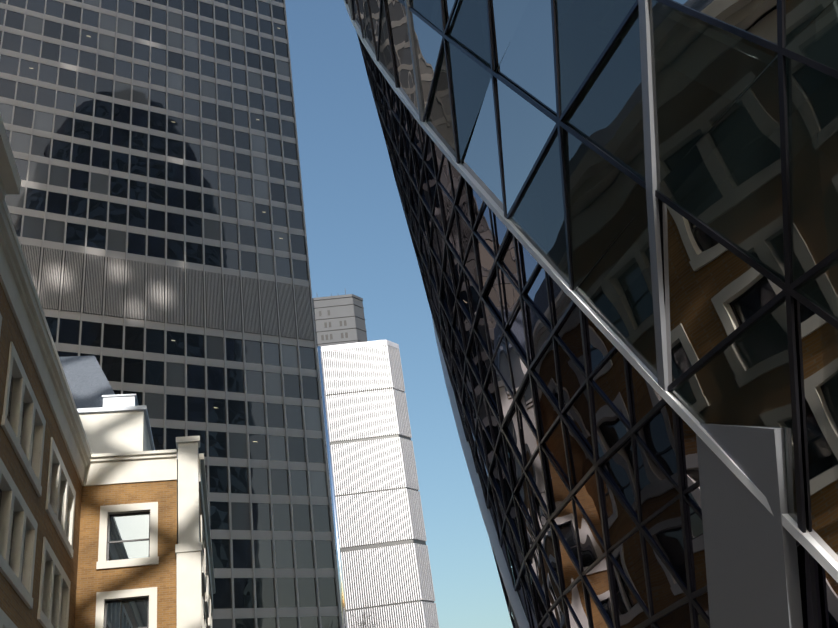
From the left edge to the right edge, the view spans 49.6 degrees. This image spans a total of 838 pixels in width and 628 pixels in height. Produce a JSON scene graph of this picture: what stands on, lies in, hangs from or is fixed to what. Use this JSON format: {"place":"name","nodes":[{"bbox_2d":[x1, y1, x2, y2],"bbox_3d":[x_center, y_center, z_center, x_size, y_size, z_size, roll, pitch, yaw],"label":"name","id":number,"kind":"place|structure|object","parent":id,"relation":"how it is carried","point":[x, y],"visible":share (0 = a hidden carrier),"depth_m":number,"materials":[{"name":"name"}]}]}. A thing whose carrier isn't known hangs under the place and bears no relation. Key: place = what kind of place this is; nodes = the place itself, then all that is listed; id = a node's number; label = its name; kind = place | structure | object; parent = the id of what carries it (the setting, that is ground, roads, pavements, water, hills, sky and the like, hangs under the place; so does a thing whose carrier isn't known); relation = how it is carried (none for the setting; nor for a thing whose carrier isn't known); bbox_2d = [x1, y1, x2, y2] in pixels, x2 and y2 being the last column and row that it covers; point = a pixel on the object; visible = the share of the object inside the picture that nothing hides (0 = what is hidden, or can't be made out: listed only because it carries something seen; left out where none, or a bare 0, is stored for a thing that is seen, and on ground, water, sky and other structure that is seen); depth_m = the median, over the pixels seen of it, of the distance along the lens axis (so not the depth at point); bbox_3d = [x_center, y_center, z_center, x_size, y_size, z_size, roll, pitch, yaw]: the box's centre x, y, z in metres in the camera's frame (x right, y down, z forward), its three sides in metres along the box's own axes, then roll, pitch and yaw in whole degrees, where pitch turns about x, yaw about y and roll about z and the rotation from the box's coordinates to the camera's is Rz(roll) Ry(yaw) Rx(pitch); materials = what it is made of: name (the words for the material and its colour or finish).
{"place":"outdoors","nodes":[
{"label":"outdoors","id":0,"kind":"place"},
{"bbox_2d":[0,115,214,627],"bbox_3d":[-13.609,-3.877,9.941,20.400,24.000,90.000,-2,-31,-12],"label":"brick office building","id":1,"kind":"structure","parent":0,"point":[104,517],"depth_m":31.66,"materials":[{"name":"brick"}]},
{"bbox_2d":[0,0,341,627],"bbox_3d":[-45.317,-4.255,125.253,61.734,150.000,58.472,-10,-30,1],"label":"skyscraper","id":2,"kind":"structure","parent":0,"point":[147,230],"depth_m":111.09,"materials":[{"name":"grey glass"}]},
{"bbox_2d":[285,0,512,627],"label":"sky","id":3,"kind":"structure","parent":0,"point":[359,241],"materials":[{"name":"blue"}]},
{"bbox_2d":[394,0,832,553],"bbox_3d":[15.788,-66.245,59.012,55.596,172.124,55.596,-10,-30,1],"label":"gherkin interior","id":4,"kind":"object","parent":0,"point":[598,260],"depth_m":19.17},
{"bbox_2d":[696,423,802,627],"bbox_3d":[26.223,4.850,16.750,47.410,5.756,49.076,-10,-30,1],"label":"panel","id":5,"kind":"object","parent":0,"point":[751,561],"visible":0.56,"depth_m":9.28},
{"label":"ground","id":6,"kind":"structure","parent":0,"visible":0},
{"bbox_2d":[313,600,385,627],"bbox_3d":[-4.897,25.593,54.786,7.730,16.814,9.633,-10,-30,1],"label":"bare tree","id":7,"kind":"object","parent":6,"relation":"on","point":[359,620],"visible":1,"depth_m":59.92,"materials":[{"name":"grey plant"}]},
{"bbox_2d":[312,291,438,627],"bbox_3d":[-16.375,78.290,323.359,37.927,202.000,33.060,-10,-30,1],"label":"skyscraper","id":8,"kind":"structure","parent":6,"relation":"on","point":[381,552],"depth_m":319.50,"materials":[{"name":"white concrete"}]},
{"bbox_2d":[347,0,837,627],"bbox_3d":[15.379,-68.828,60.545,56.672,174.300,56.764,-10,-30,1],"label":"glass panes","id":9,"kind":"structure","parent":6,"relation":"on","point":[723,178],"depth_m":11.23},
{"bbox_2d":[344,0,837,627],"bbox_3d":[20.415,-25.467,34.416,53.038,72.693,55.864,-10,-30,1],"label":"window frames","id":10,"kind":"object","parent":9,"relation":"attached to","point":[798,532],"visible":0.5,"depth_m":12.84,"materials":[{"name":"black metal"}]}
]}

